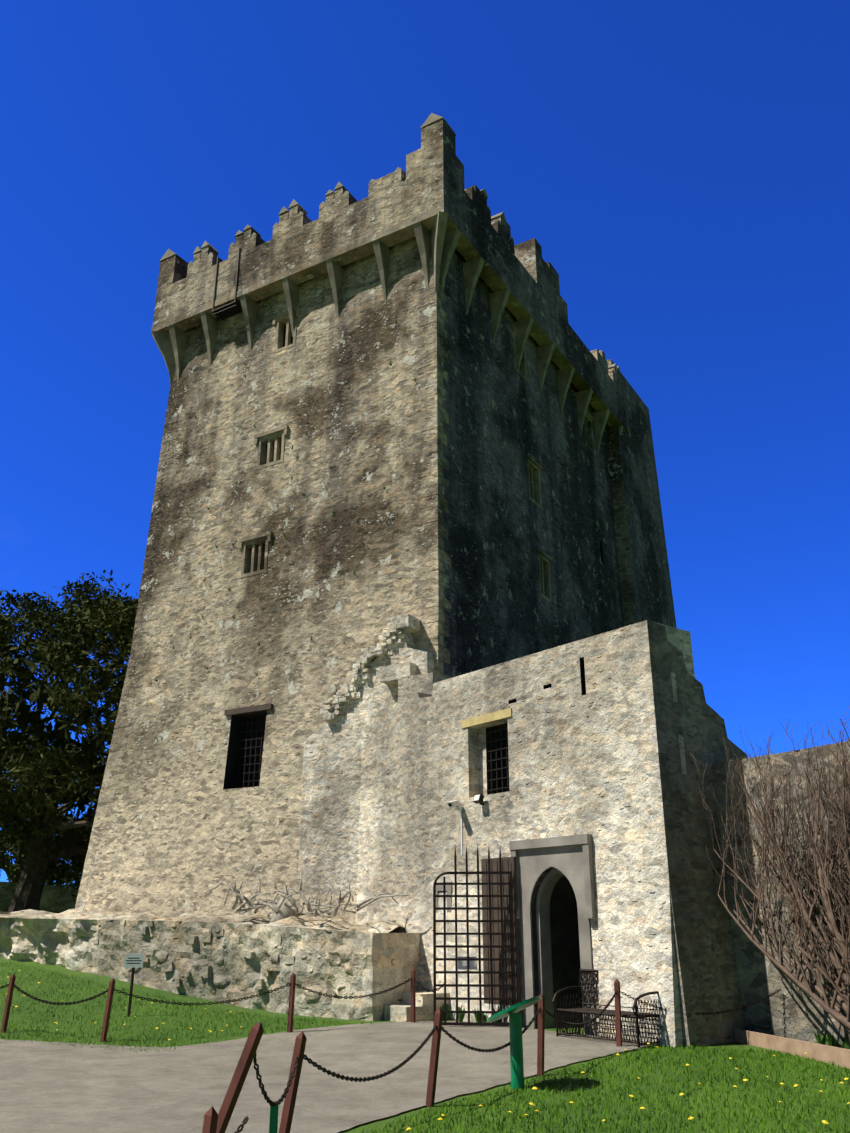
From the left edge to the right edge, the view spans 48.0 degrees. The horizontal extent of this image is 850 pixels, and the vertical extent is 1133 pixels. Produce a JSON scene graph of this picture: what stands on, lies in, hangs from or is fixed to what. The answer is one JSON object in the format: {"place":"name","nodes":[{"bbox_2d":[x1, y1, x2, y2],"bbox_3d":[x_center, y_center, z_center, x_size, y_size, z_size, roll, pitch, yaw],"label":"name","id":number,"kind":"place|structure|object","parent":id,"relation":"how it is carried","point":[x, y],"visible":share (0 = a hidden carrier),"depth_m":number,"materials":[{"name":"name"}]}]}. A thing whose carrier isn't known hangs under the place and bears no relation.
{"place":"outdoors","nodes":[
{"label":"outdoors","id":0,"kind":"place"},
{"bbox_2d":[0,1021,659,1132],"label":"tarmac path","id":1,"kind":"structure","parent":0,"point":[54,1087],"depth_m":12.92,"materials":[{"name":"grey asphalt"}]},
{"bbox_2d":[552,969,659,1047],"bbox_3d":[3.035,7.366,15.991,0.745,1.086,1.844,15,-25,-34],"label":"cast iron bench","id":2,"kind":"object","parent":1,"relation":"on","point":[636,1014],"visible":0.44,"depth_m":15.94,"materials":[{"name":"black metal"}]},
{"bbox_2d":[297,614,446,894],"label":"ruined wall","id":3,"kind":"structure","parent":0,"point":[395,667],"depth_m":24.38,"materials":[{"name":"beige stone"}]},
{"bbox_2d":[0,957,849,1132],"bbox_3d":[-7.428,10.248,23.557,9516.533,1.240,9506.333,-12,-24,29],"label":"lawn","id":4,"kind":"structure","parent":0,"point":[120,985],"depth_m":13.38,"materials":[{"name":"green plant"}]},
{"bbox_2d":[0,882,78,913],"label":"hedge","id":5,"kind":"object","parent":4,"relation":"on","point":[53,899],"depth_m":44.44,"materials":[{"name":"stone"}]},
{"bbox_2d":[0,721,108,886],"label":"tree","id":6,"kind":"object","parent":4,"relation":"on","point":[7,867],"visible":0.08,"depth_m":57.08,"materials":[{"name":"green plant"}]},
{"bbox_2d":[0,570,138,911],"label":"yew tree","id":7,"kind":"object","parent":4,"relation":"on","point":[42,787],"visible":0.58,"depth_m":35.64,"materials":[{"name":"green plant"}]},
{"bbox_2d":[123,953,143,1016],"bbox_3d":[-6.070,8.680,19.755,0.400,1.250,0.063,0,-21,-1],"label":"sign","id":8,"kind":"object","parent":4,"relation":"on","point":[133,961],"visible":0.98,"depth_m":19.87,"materials":[{"name":"metal"}]},
{"bbox_2d":[0,912,294,989],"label":"jutting wall stones","id":9,"kind":"object","parent":4,"relation":"on","point":[205,972],"depth_m":21.88,"materials":[{"name":"beige stone"}]},
{"bbox_2d":[0,909,420,1020],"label":"low stone wall","id":10,"kind":"structure","parent":4,"relation":"on","point":[340,956],"depth_m":21.55,"materials":[{"name":"beige stone"}]},
{"bbox_2d":[204,871,409,922],"bbox_3d":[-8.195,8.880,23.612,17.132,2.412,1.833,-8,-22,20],"label":"dry branches","id":11,"kind":"object","parent":10,"relation":"on","point":[285,906],"visible":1,"depth_m":21.94,"materials":[{"name":"grey wood"}]},
{"bbox_2d":[76,230,623,922],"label":"tower wall","id":12,"kind":"structure","parent":4,"relation":"on","point":[190,822],"depth_m":28.74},
{"bbox_2d":[211,247,242,320],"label":"blarney stone irons","id":13,"kind":"object","parent":12,"relation":"attached to","point":[228,310],"visible":0.81,"depth_m":32.99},
{"bbox_2d":[75,255,450,911],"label":"corner quoins","id":14,"kind":"object","parent":12,"relation":"attached to","point":[428,614],"visible":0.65,"depth_m":27.86,"materials":[{"name":"grey stone"}]},
{"bbox_2d":[151,113,626,453],"bbox_3d":[-0.544,-7.966,38.368,12.400,6.350,16.200,-12,-24,29],"label":"battlement","id":15,"kind":"object","parent":12,"relation":"attached to","point":[423,196],"visible":0.54,"depth_m":32.06,"materials":[{"name":"grey stone"}]},
{"bbox_2d":[224,306,593,787],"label":"windows","id":16,"kind":"structure","parent":12,"relation":"attached to","point":[262,541],"depth_m":30.43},
{"bbox_2d":[514,238,567,321],"bbox_3d":[3.958,-10.268,36.714,2.047,2.900,2.900,-12,-24,29],"label":"turret","id":17,"kind":"object","parent":12,"relation":"on","point":[539,269],"visible":0.27,"depth_m":35.73,"materials":[{"name":"grey stone"}]},
{"bbox_2d":[0,968,780,1132],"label":"posts and chains","id":18,"kind":"object","parent":4,"relation":"on","point":[214,1122],"visible":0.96,"depth_m":10.99,"materials":[{"name":"paint"}]},
{"bbox_2d":[384,991,449,1021],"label":"stone blocks","id":19,"kind":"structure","parent":4,"relation":"on","point":[396,1012],"depth_m":19.11,"materials":[{"name":"beige stone"}]},
{"bbox_2d":[7,970,849,1129],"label":"dandelions","id":20,"kind":"object","parent":4,"relation":"on","point":[690,1117],"visible":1,"depth_m":11.69,"materials":[{"name":"yellow plant"}]},
{"bbox_2d":[154,300,849,1048],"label":"weeds","id":21,"kind":"object","parent":4,"relation":"on","point":[824,1040],"visible":0.54,"depth_m":18.37,"materials":[{"name":"green plant"}]},
{"bbox_2d":[488,996,541,1088],"bbox_3d":[1.171,6.136,12.298,0.682,1.124,0.992,-12,-24,29],"label":"info lectern","id":22,"kind":"object","parent":4,"relation":"on","point":[516,1051],"visible":1,"depth_m":12.20,"materials":[{"name":"green paint"}]},
{"bbox_2d":[712,741,849,1047],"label":"garden wall","id":23,"kind":"structure","parent":4,"relation":"on","point":[790,1009],"depth_m":16.00,"materials":[{"name":"stone"}]},
{"bbox_2d":[734,1028,849,1068],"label":"planter board","id":24,"kind":"object","parent":4,"relation":"on","point":[837,1055],"visible":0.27,"depth_m":14.15,"materials":[{"name":"brown wood"}]},
{"bbox_2d":[690,706,849,1031],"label":"bare shrub","id":25,"kind":"object","parent":24,"relation":"in","point":[803,907],"visible":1,"depth_m":14.96,"materials":[{"name":"brown plant"}]},
{"bbox_2d":[0,0,849,884],"label":"sky","id":26,"kind":"structure","parent":0,"point":[681,168],"materials":[{"name":"blue"}]},
{"bbox_2d":[358,620,694,1035],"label":"building wall","id":27,"kind":"structure","parent":0,"point":[583,756],"depth_m":19.20,"materials":[{"name":"beige stone"}]},
{"bbox_2d":[433,708,597,1035],"bbox_3d":[1.975,6.054,19.436,4.765,6.200,1.653,-22,-30,45],"label":"annex door and fittings","id":28,"kind":"structure","parent":27,"relation":"attached to","point":[528,863],"depth_m":18.37,"materials":[{"name":"grey stone"}]},
{"bbox_2d":[355,883,745,1047],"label":"lower wall","id":29,"kind":"structure","parent":0,"point":[672,944],"depth_m":16.17,"materials":[{"name":"beige stone"}]},
{"bbox_2d":[606,359,676,627],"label":"tower wall","id":30,"kind":"structure","parent":0,"point":[645,584],"depth_m":41.12,"materials":[{"name":"grey stone"}]},
{"bbox_2d":[647,620,747,884],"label":"side wall","id":31,"kind":"structure","parent":0,"point":[694,718],"depth_m":17.16,"materials":[{"name":"grey stone"}]},
{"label":"annex","id":32,"kind":"object","parent":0,"visible":0},
{"bbox_2d":[433,845,515,1025],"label":"iron gate","id":33,"kind":"structure","parent":32,"relation":"attached to","point":[467,963],"depth_m":18.27,"materials":[{"name":"brown metal"}]}
]}

